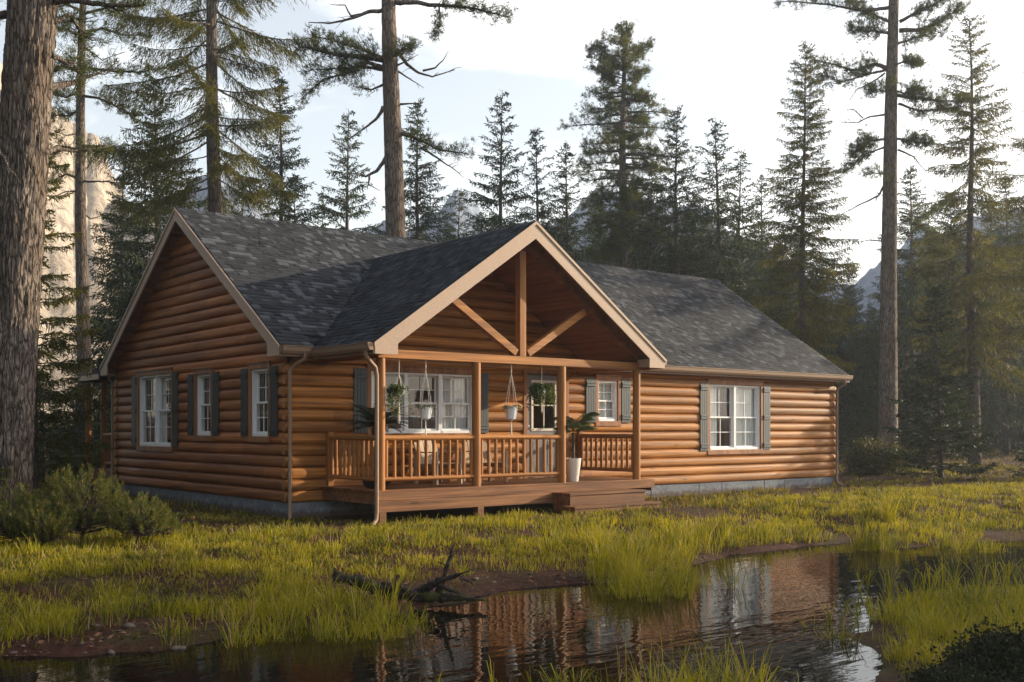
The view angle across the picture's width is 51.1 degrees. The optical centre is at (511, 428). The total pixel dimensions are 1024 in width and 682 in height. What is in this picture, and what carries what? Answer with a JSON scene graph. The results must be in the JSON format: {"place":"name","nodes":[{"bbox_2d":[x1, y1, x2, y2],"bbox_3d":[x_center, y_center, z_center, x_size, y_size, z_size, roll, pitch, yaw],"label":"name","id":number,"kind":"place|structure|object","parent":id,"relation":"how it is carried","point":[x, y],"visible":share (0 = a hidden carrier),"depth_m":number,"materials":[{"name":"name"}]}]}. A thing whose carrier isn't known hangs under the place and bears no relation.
{"place":"outdoors","nodes":[
{"label":"outdoors","id":0,"kind":"place"},
{"bbox_2d":[0,63,154,423],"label":"cliff","id":1,"kind":"structure","parent":0,"point":[97,196],"depth_m":155.76,"materials":[{"name":"beige stone"}]},
{"bbox_2d":[0,540,1023,681],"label":"pond water","id":2,"kind":"structure","parent":0,"point":[779,595],"depth_m":9.47,"materials":[{"name":"brown liquid"}]},
{"bbox_2d":[259,553,1023,681],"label":"reed leaves","id":3,"kind":"object","parent":2,"relation":"in","point":[888,582],"visible":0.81,"depth_m":10.44,"materials":[{"name":"green plant"}]},
{"bbox_2d":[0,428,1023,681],"bbox_3d":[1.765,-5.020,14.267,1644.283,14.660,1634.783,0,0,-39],"label":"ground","id":4,"kind":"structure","parent":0,"point":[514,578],"depth_m":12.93,"materials":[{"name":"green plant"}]},
{"bbox_2d":[0,467,16,492],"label":"spruce tree","id":5,"kind":"object","parent":4,"relation":"on","point":[3,475],"visible":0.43,"depth_m":16.56,"materials":[{"name":"green plant"}]},
{"bbox_2d":[0,479,56,545],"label":"bush","id":6,"kind":"object","parent":4,"relation":"on","point":[6,519],"visible":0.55,"depth_m":13.10,"materials":[{"name":"green plant"}]},
{"bbox_2d":[4,496,80,549],"bbox_3d":[-5.680,1.172,12.983,0.843,0.715,0.909,0,0,-16],"label":"bush","id":7,"kind":"object","parent":4,"relation":"on","point":[43,530],"visible":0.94,"depth_m":12.83,"materials":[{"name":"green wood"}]},
{"bbox_2d":[45,403,62,447],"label":"spruce tree","id":8,"kind":"object","parent":4,"relation":"on","point":[51,423],"visible":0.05,"depth_m":51.91,"materials":[{"name":"green plant"}]},
{"bbox_2d":[38,370,83,485],"bbox_3d":[-11.840,0.053,26.961,2.249,3.154,2.078,0,0,45],"label":"spruce tree","id":9,"kind":"object","parent":4,"relation":"on","point":[45,430],"visible":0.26,"depth_m":26.94,"materials":[{"name":"green plant"}]},
{"bbox_2d":[32,114,113,496],"bbox_3d":[-10.249,-2.714,23.004,3.339,9.022,2.835,0,0,17],"label":"spruce tree","id":10,"kind":"object","parent":4,"relation":"on","point":[65,397],"visible":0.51,"depth_m":23.08,"materials":[{"name":"green plant"}]},
{"bbox_2d":[48,400,108,478],"bbox_3d":[-12.521,0.311,30.999,1.719,2.610,1.861,0,0,-18],"label":"spruce tree","id":11,"kind":"object","parent":4,"relation":"on","point":[81,436],"visible":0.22,"depth_m":30.95,"materials":[{"name":"green plant"}]},
{"bbox_2d":[27,463,131,545],"bbox_3d":[-5.461,0.981,13.561,1.341,1.121,1.315,0,0,-39],"label":"bush","id":12,"kind":"object","parent":4,"relation":"on","point":[90,516],"visible":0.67,"depth_m":13.45,"materials":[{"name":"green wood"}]},
{"bbox_2d":[0,0,162,512],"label":"pine tree","id":13,"kind":"object","parent":4,"relation":"on","point":[28,83],"visible":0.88,"depth_m":16.74,"materials":[{"name":"brown plant"}]},
{"bbox_2d":[56,156,150,441],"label":"spruce tree","id":14,"kind":"object","parent":4,"relation":"on","point":[110,289],"visible":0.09,"depth_m":43.76,"materials":[{"name":"green plant"}]},
{"bbox_2d":[48,0,167,457],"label":"pine tree","id":15,"kind":"object","parent":4,"relation":"on","point":[81,256],"visible":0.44,"depth_m":31.88,"materials":[{"name":"green plant"}]},
{"bbox_2d":[41,73,207,472],"bbox_3d":[-11.774,-4.695,34.724,7.187,13.950,7.427,0,0,14],"label":"spruce tree","id":16,"kind":"object","parent":4,"relation":"on","point":[131,274],"visible":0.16,"depth_m":34.40,"materials":[{"name":"green plant"}]},
{"bbox_2d":[99,489,173,543],"bbox_3d":[-4.666,1.129,13.383,0.894,0.738,0.891,0,0,-39],"label":"bush","id":17,"kind":"object","parent":4,"relation":"on","point":[137,527],"visible":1,"depth_m":13.32,"materials":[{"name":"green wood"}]},
{"bbox_2d":[144,506,183,540],"bbox_3d":[-4.569,1.243,13.896,0.606,0.533,0.615,0,0,-39],"label":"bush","id":18,"kind":"object","parent":4,"relation":"on","point":[174,524],"visible":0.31,"depth_m":13.84,"materials":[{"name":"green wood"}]},
{"bbox_2d":[78,0,321,232],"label":"larch tree","id":19,"kind":"object","parent":4,"relation":"on","point":[209,130],"visible":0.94,"depth_m":29.71,"materials":[{"name":"green plant"}]},
{"bbox_2d":[230,172,253,217],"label":"spruce tree","id":20,"kind":"object","parent":4,"relation":"on","point":[240,203],"visible":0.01,"depth_m":45.95,"materials":[{"name":"green plant"}]},
{"bbox_2d":[233,72,321,224],"bbox_3d":[-8.733,-5.745,39.533,5.816,15.244,6.315,0,0,41],"label":"spruce tree","id":21,"kind":"object","parent":4,"relation":"on","point":[287,164],"visible":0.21,"depth_m":39.91,"materials":[{"name":"green plant"}]},
{"bbox_2d":[283,172,310,224],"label":"spruce tree","id":22,"kind":"object","parent":4,"relation":"on","point":[299,205],"visible":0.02,"depth_m":49.95,"materials":[{"name":"green plant"}]},
{"bbox_2d":[312,191,337,228],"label":"spruce tree","id":23,"kind":"object","parent":4,"relation":"on","point":[324,223],"visible":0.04,"depth_m":54.01,"materials":[{"name":"green plant"}]},
{"bbox_2d":[308,109,385,234],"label":"spruce tree","id":24,"kind":"object","parent":4,"relation":"on","point":[352,196],"visible":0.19,"depth_m":44.89,"materials":[{"name":"green plant"}]},
{"bbox_2d":[286,0,522,237],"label":"pine tree","id":25,"kind":"object","parent":4,"relation":"on","point":[392,159],"visible":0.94,"depth_m":27.80,"materials":[{"name":"green plant"}]},
{"bbox_2d":[332,544,489,602],"bbox_3d":[-1.074,1.531,11.276,1.708,0.604,0.308,0,0,8],"label":"driftwood","id":26,"kind":"object","parent":4,"relation":"on","point":[439,595],"visible":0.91,"depth_m":11.23,"materials":[{"name":"brown wood"}]},
{"bbox_2d":[372,98,456,242],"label":"spruce tree","id":27,"kind":"object","parent":4,"relation":"on","point":[417,208],"visible":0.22,"depth_m":43.84,"materials":[{"name":"green plant"}]},
{"bbox_2d":[438,220,462,241],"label":"spruce tree","id":28,"kind":"object","parent":4,"relation":"on","point":[446,229],"depth_m":75.12,"materials":[{"name":"green plant"}]},
{"bbox_2d":[438,187,475,241],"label":"spruce tree","id":29,"kind":"object","parent":4,"relation":"on","point":[459,208],"visible":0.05,"depth_m":50.02,"materials":[{"name":"green plant"}]},
{"bbox_2d":[70,207,853,524],"bbox_3d":[-0.243,-1.272,25.985,16.270,6.105,13.421,0,0,-39],"label":"log cabin","id":30,"kind":"object","parent":4,"relation":"on","point":[229,326],"visible":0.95,"depth_m":20.58,"materials":[{"name":"wood"}]},
{"bbox_2d":[135,367,174,451],"bbox_3d":[-7.471,-0.378,22.539,0.200,1.723,2.070,0,0,-39],"label":"window","id":31,"kind":"structure","parent":30,"relation":"in","point":[157,374],"depth_m":22.60,"materials":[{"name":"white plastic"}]},
{"bbox_2d":[162,378,166,442],"bbox_3d":[-7.388,-0.370,22.619,0.065,1.460,0.492,0,0,-39],"label":"curtain","id":32,"kind":"object","parent":30,"relation":"hanging from","point":[164,392],"visible":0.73,"depth_m":22.49,"materials":[{"name":"white fabric"}]},
{"bbox_2d":[192,367,214,440],"bbox_3d":[-5.870,-0.458,20.567,0.200,1.403,0.930,0,0,-39],"label":"window","id":33,"kind":"structure","parent":30,"relation":"in","point":[199,380],"depth_m":20.80,"materials":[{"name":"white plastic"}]},
{"bbox_2d":[246,360,271,441],"bbox_3d":[-4.360,-0.458,18.707,0.200,1.403,0.900,0,0,-39],"label":"window","id":34,"kind":"structure","parent":30,"relation":"in","point":[255,369],"depth_m":18.93,"materials":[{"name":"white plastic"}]},
{"bbox_2d":[333,401,422,487],"bbox_3d":[-2.213,0.266,17.716,1.475,1.440,1.404,0,0,-39],"label":"sago palm","id":35,"kind":"object","parent":30,"relation":"on","point":[369,416],"visible":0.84,"depth_m":17.63,"materials":[{"name":"green plant"}]},
{"bbox_2d":[372,376,385,427],"bbox_3d":[-2.427,-0.455,19.117,0.392,1.070,0.070,0,0,-39],"label":"curtain","id":36,"kind":"object","parent":30,"relation":"hanging from","point":[373,386],"visible":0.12,"depth_m":19.10,"materials":[{"name":"white fabric"}]},
{"bbox_2d":[385,363,413,422],"bbox_3d":[-1.879,-0.595,17.215,0.471,1.050,0.516,0,0,-39],"label":"hanging planter","id":37,"kind":"object","parent":30,"relation":"hanging from","point":[397,389],"visible":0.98,"depth_m":17.16,"materials":[{"name":"fabric"}]},
{"bbox_2d":[366,364,471,434],"bbox_3d":[-1.640,-0.468,19.608,2.470,1.323,0.200,0,0,-39],"label":"window","id":38,"kind":"structure","parent":30,"relation":"in","point":[405,371],"depth_m":19.70,"materials":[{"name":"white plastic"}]},
{"bbox_2d":[414,360,436,434],"bbox_3d":[-1.409,-0.475,17.570,0.347,1.290,0.359,0,0,17],"label":"hanging planter","id":39,"kind":"object","parent":30,"relation":"hanging from","point":[425,412],"visible":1,"depth_m":17.52,"materials":[{"name":"ceramic"}]},
{"bbox_2d":[412,440,462,484],"bbox_3d":[-1.349,0.552,19.142,0.752,0.869,0.740,0,0,45],"label":"porch chair","id":40,"kind":"object","parent":30,"relation":"on","point":[437,465],"visible":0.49,"depth_m":19.12,"materials":[{"name":"beige fabric"}]},
{"bbox_2d":[442,378,466,428],"bbox_3d":[-1.126,-0.455,20.173,0.742,1.070,0.071,0,0,-39],"label":"curtain","id":41,"kind":"object","parent":30,"relation":"hanging from","point":[460,410],"visible":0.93,"depth_m":20.20,"materials":[{"name":"white fabric"}]},
{"bbox_2d":[461,440,507,481],"bbox_3d":[-0.531,0.552,19.807,0.740,0.869,0.752,0,0,-34],"label":"porch chair","id":42,"kind":"object","parent":30,"relation":"on","point":[505,479],"visible":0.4,"depth_m":19.88,"materials":[{"name":"beige fabric"}]},
{"bbox_2d":[501,364,520,434],"bbox_3d":[-0.019,-0.475,18.717,0.355,1.290,0.364,0,0,-39],"label":"hanging planter","id":43,"kind":"object","parent":30,"relation":"hanging from","point":[511,412],"visible":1,"depth_m":18.65,"materials":[{"name":"ceramic"}]},
{"bbox_2d":[523,382,556,412],"bbox_3d":[0.526,-0.695,19.140,0.528,0.850,0.574,0,0,-39],"label":"hanging planter","id":44,"kind":"object","parent":30,"relation":"hanging from","point":[540,390],"visible":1,"depth_m":19.05,"materials":[{"name":"plant"}]},
{"bbox_2d":[528,374,557,476],"bbox_3d":[0.655,-0.047,21.454,0.950,2.046,0.126,0,0,-39],"label":"door","id":45,"kind":"structure","parent":30,"relation":"in","point":[532,378],"depth_m":21.41,"materials":[{"name":"white wood"}]},
{"bbox_2d":[536,412,599,481],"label":"potted palm","id":46,"kind":"object","parent":30,"relation":"on","point":[573,463],"visible":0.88,"depth_m":19.83,"materials":[{"name":"green plant"}]},
{"bbox_2d":[599,384,610,416],"bbox_3d":[1.909,-0.575,22.637,0.540,0.810,0.070,0,0,-39],"label":"curtain","id":47,"kind":"object","parent":30,"relation":"hanging from","point":[607,388],"visible":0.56,"depth_m":22.68,"materials":[{"name":"white fabric"}]},
{"bbox_2d":[594,374,622,425],"bbox_3d":[1.982,-0.583,22.548,0.780,1.073,0.200,0,0,-39],"label":"window","id":48,"kind":"structure","parent":30,"relation":"in","point":[613,380],"depth_m":22.61,"materials":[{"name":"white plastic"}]},
{"bbox_2d":[710,388,716,445],"bbox_3d":[4.603,-0.255,24.825,0.421,1.470,0.068,0,0,-39],"label":"curtain","id":49,"kind":"object","parent":30,"relation":"hanging from","point":[713,430],"visible":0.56,"depth_m":24.89,"materials":[{"name":"white fabric"}]},
{"bbox_2d":[706,379,764,454],"bbox_3d":[5.216,-0.263,25.173,2.050,1.733,0.200,0,0,-39],"label":"window","id":50,"kind":"structure","parent":30,"relation":"in","point":[732,385],"depth_m":25.17,"materials":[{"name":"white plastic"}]},
{"bbox_2d":[736,389,753,445],"bbox_3d":[5.500,-0.255,25.553,0.891,1.470,0.070,0,0,-39],"label":"curtain","id":51,"kind":"object","parent":30,"relation":"hanging from","point":[740,422],"visible":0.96,"depth_m":25.61,"materials":[{"name":"white fabric"}]},
{"bbox_2d":[471,212,488,234],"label":"spruce tree","id":52,"kind":"object","parent":4,"relation":"on","point":[479,215],"visible":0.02,"depth_m":56.00,"materials":[{"name":"green plant"}]},
{"bbox_2d":[9,529,987,653],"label":"pebbles","id":53,"kind":"object","parent":4,"relation":"on","point":[128,625],"visible":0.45,"depth_m":9.42,"materials":[{"name":"stone"}]},
{"bbox_2d":[456,91,542,236],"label":"spruce tree","id":54,"kind":"object","parent":4,"relation":"on","point":[496,219],"visible":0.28,"depth_m":42.83,"materials":[{"name":"green plant"}]},
{"bbox_2d":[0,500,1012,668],"bbox_3d":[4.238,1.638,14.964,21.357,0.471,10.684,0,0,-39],"label":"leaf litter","id":55,"kind":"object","parent":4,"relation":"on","point":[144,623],"visible":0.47,"depth_m":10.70,"materials":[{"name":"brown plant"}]},
{"bbox_2d":[0,469,1023,669],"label":"meadow grass","id":56,"kind":"structure","parent":4,"relation":"on","point":[62,617],"depth_m":13.80,"materials":[{"name":"green plant"}]},
{"bbox_2d":[0,491,1023,681],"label":"pond reeds","id":57,"kind":"object","parent":4,"relation":"on","point":[619,567],"visible":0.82,"depth_m":10.57,"materials":[{"name":"green plant"}]},
{"bbox_2d":[0,447,1023,673],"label":"ground cover","id":58,"kind":"object","parent":4,"relation":"on","point":[242,517],"visible":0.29,"depth_m":14.29,"materials":[{"name":"green plant"}]},
{"bbox_2d":[503,127,571,257],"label":"spruce tree","id":59,"kind":"object","parent":4,"relation":"on","point":[542,213],"visible":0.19,"depth_m":44.93,"materials":[{"name":"green plant"}]},
{"bbox_2d":[540,205,564,249],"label":"spruce tree","id":60,"kind":"object","parent":4,"relation":"on","point":[543,219],"visible":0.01,"depth_m":56.02,"materials":[{"name":"green plant"}]},
{"bbox_2d":[554,224,574,246],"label":"spruce tree","id":61,"kind":"object","parent":4,"relation":"on","point":[560,233],"visible":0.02,"depth_m":64.67,"materials":[{"name":"green plant"}]},
{"bbox_2d":[550,210,583,250],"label":"spruce tree","id":62,"kind":"object","parent":4,"relation":"on","point":[570,230],"depth_m":75.80,"materials":[{"name":"green plant"}]},
{"bbox_2d":[543,140,599,263],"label":"spruce tree","id":63,"kind":"object","parent":4,"relation":"on","point":[577,255],"visible":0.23,"depth_m":46.84,"materials":[{"name":"green plant"}]},
{"bbox_2d":[580,219,605,260],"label":"spruce tree","id":64,"kind":"object","parent":4,"relation":"on","point":[594,238],"visible":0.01,"depth_m":59.01,"materials":[{"name":"green plant"}]},
{"bbox_2d":[580,208,613,264],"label":"spruce tree","id":65,"kind":"object","parent":4,"relation":"on","point":[587,226],"visible":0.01,"depth_m":77.08,"materials":[{"name":"green plant"}]},
{"bbox_2d":[578,201,628,266],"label":"spruce tree","id":66,"kind":"object","parent":4,"relation":"on","point":[597,240],"visible":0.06,"depth_m":51.77,"materials":[{"name":"green plant"}]},
{"bbox_2d":[555,16,700,267],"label":"pine tree","id":67,"kind":"object","parent":4,"relation":"on","point":[620,241],"visible":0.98,"depth_m":44.57,"materials":[{"name":"green plant"}]},
{"bbox_2d":[612,173,692,275],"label":"spruce tree","id":68,"kind":"object","parent":4,"relation":"on","point":[639,250],"visible":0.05,"depth_m":49.85,"materials":[{"name":"green plant"}]},
{"bbox_2d":[630,104,732,289],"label":"spruce tree","id":69,"kind":"object","parent":4,"relation":"on","point":[674,249],"visible":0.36,"depth_m":44.80,"materials":[{"name":"green plant"}]},
{"bbox_2d":[666,190,716,278],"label":"spruce tree","id":70,"kind":"object","parent":4,"relation":"on","point":[696,235],"visible":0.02,"depth_m":53.85,"materials":[{"name":"green plant"}]},
{"bbox_2d":[703,212,723,254],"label":"spruce tree","id":71,"kind":"object","parent":4,"relation":"on","point":[710,229],"visible":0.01,"depth_m":73.25,"materials":[{"name":"green plant"}]},
{"bbox_2d":[703,224,727,266],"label":"spruce tree","id":72,"kind":"object","parent":4,"relation":"on","point":[714,229],"visible":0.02,"depth_m":67.60,"materials":[{"name":"green plant"}]},
{"bbox_2d":[707,229,735,280],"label":"spruce tree","id":73,"kind":"object","parent":4,"relation":"on","point":[727,250],"visible":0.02,"depth_m":60.25,"materials":[{"name":"green plant"}]},
{"bbox_2d":[670,116,781,320],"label":"spruce tree","id":74,"kind":"object","parent":4,"relation":"on","point":[720,271],"visible":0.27,"depth_m":45.64,"materials":[{"name":"green plant"}]},
{"bbox_2d":[701,149,785,314],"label":"spruce tree","id":75,"kind":"object","parent":4,"relation":"on","point":[740,174],"visible":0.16,"depth_m":50.84,"materials":[{"name":"green plant"}]},
{"bbox_2d":[722,233,777,319],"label":"spruce tree","id":76,"kind":"object","parent":4,"relation":"on","point":[741,263],"visible":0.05,"depth_m":49.78,"materials":[{"name":"green plant"}]},
{"bbox_2d":[742,227,768,284],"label":"spruce tree","id":77,"kind":"object","parent":4,"relation":"on","point":[752,250],"visible":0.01,"depth_m":78.77,"materials":[{"name":"green plant"}]},
{"bbox_2d":[743,173,797,329],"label":"spruce tree","id":78,"kind":"object","parent":4,"relation":"on","point":[762,256],"visible":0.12,"depth_m":52.89,"materials":[{"name":"green plant"}]},
{"bbox_2d":[759,243,809,337],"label":"spruce tree","id":79,"kind":"object","parent":4,"relation":"on","point":[779,292],"visible":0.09,"depth_m":51.83,"materials":[{"name":"green plant"}]},
{"bbox_2d":[766,246,809,341],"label":"spruce tree","id":80,"kind":"object","parent":4,"relation":"on","point":[794,297],"visible":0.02,"depth_m":53.57,"materials":[{"name":"green plant"}]},
{"bbox_2d":[746,38,868,383],"bbox_3d":[10.792,-6.467,40.201,4.710,16.399,4.541,0,0,34],"label":"conifer tree","id":81,"kind":"object","parent":4,"relation":"on","point":[803,203],"visible":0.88,"depth_m":39.82,"materials":[{"name":"green plant"}]},
{"bbox_2d":[783,218,852,425],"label":"spruce tree","id":82,"kind":"object","parent":4,"relation":"on","point":[798,249],"visible":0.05,"depth_m":66.98,"materials":[{"name":"green plant"}]},
{"bbox_2d":[796,293,859,458],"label":"spruce tree","id":83,"kind":"object","parent":4,"relation":"on","point":[841,399],"visible":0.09,"depth_m":49.59,"materials":[{"name":"green plant"}]},
{"bbox_2d":[830,286,862,357],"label":"spruce tree","id":84,"kind":"object","parent":4,"relation":"on","point":[853,321],"depth_m":92.36,"materials":[{"name":"green plant"}]},
{"bbox_2d":[836,335,864,428],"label":"spruce tree","id":85,"kind":"object","parent":4,"relation":"on","point":[851,381],"visible":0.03,"depth_m":61.39,"materials":[{"name":"green plant"}]},
{"bbox_2d":[823,257,878,447],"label":"spruce tree","id":86,"kind":"object","parent":4,"relation":"on","point":[846,349],"visible":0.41,"depth_m":57.68,"materials":[{"name":"green plant"}]},
{"bbox_2d":[855,302,878,395],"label":"spruce tree","id":87,"kind":"object","parent":4,"relation":"on","point":[868,305],"visible":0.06,"depth_m":69.84,"materials":[{"name":"green plant"}]},
{"bbox_2d":[850,306,902,438],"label":"spruce tree","id":88,"kind":"object","parent":4,"relation":"on","point":[874,349],"visible":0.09,"depth_m":61.92,"materials":[{"name":"green plant"}]},
{"bbox_2d":[772,0,988,468],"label":"pine tree","id":89,"kind":"object","parent":4,"relation":"on","point":[888,347],"visible":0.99,"depth_m":37.81,"materials":[{"name":"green plant"}]},
{"bbox_2d":[838,428,923,475],"bbox_3d":[11.472,0.757,33.519,2.852,1.544,2.866,0,0,-39],"label":"shrub","id":90,"kind":"object","parent":4,"relation":"on","point":[870,458],"visible":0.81,"depth_m":33.18,"materials":[{"name":"green plant"}]},
{"bbox_2d":[840,165,979,452],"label":"spruce tree","id":91,"kind":"object","parent":4,"relation":"on","point":[911,289],"visible":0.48,"depth_m":51.73,"materials":[{"name":"green plant"}]},
{"bbox_2d":[897,228,942,397],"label":"spruce tree","id":92,"kind":"object","parent":4,"relation":"on","point":[917,275],"visible":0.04,"depth_m":63.93,"materials":[{"name":"green plant"}]},
{"bbox_2d":[898,292,942,438],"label":"spruce tree","id":93,"kind":"object","parent":4,"relation":"on","point":[906,351],"visible":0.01,"depth_m":60.09,"materials":[{"name":"green plant"}]},
{"bbox_2d":[878,278,998,478],"bbox_3d":[12.273,-1.315,30.907,3.277,6.127,3.027,0,0,22],"label":"spruce tree","id":94,"kind":"object","parent":4,"relation":"on","point":[955,443],"visible":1,"depth_m":30.76,"materials":[{"name":"green plant"}]},
{"bbox_2d":[889,659,1005,681],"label":"juniper bush","id":95,"kind":"object","parent":4,"relation":"on","point":[949,673],"visible":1,"depth_m":7.16,"materials":[{"name":"green plant"}]},
{"bbox_2d":[898,190,1016,448],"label":"spruce tree","id":96,"kind":"object","parent":4,"relation":"on","point":[953,278],"visible":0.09,"depth_m":57.60,"materials":[{"name":"green plant"}]},
{"bbox_2d":[902,14,1023,464],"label":"conifer tree","id":97,"kind":"object","parent":4,"relation":"on","point":[972,316],"visible":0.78,"depth_m":41.97,"materials":[{"name":"green plant"}]},
{"bbox_2d":[916,610,1023,681],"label":"juniper bush","id":98,"kind":"object","parent":4,"relation":"on","point":[996,654],"visible":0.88,"depth_m":7.47,"materials":[{"name":"green plant"}]},
{"bbox_2d":[935,175,1023,455],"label":"spruce tree","id":99,"kind":"object","parent":4,"relation":"on","point":[1001,404],"visible":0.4,"depth_m":49.51,"materials":[{"name":"green plant"}]},
{"bbox_2d":[974,198,1005,244],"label":"spruce tree","id":100,"kind":"object","parent":4,"relation":"on","point":[984,230],"visible":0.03,"depth_m":95.39,"materials":[{"name":"green plant"}]},
{"bbox_2d":[957,67,1023,354],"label":"larch tree","id":101,"kind":"object","parent":4,"relation":"on","point":[1017,308],"visible":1,"depth_m":35.62,"materials":[{"name":"green plant"}]},
{"bbox_2d":[962,226,1023,443],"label":"spruce tree","id":102,"kind":"object","parent":4,"relation":"on","point":[1010,354],"visible":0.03,"depth_m":59.73,"materials":[{"name":"green plant"}]},
{"bbox_2d":[979,218,1023,443],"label":"spruce tree","id":103,"kind":"object","parent":4,"relation":"on","point":[1020,222],"visible":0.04,"depth_m":61.81,"materials":[{"name":"green plant"}]},
{"bbox_2d":[1006,402,1023,476],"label":"spruce tree","id":104,"kind":"object","parent":4,"relation":"on","point":[1019,473],"visible":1,"depth_m":30.59,"materials":[{"name":"green plant"}]},
{"bbox_2d":[0,0,1023,284],"label":"sky","id":105,"kind":"structure","parent":0,"point":[727,60],"materials":[{"name":"white"}]},
{"bbox_2d":[160,175,1023,337],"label":"mountains","id":106,"kind":"structure","parent":0,"point":[866,280],"depth_m":179.28,"materials":[{"name":"grey stone"}]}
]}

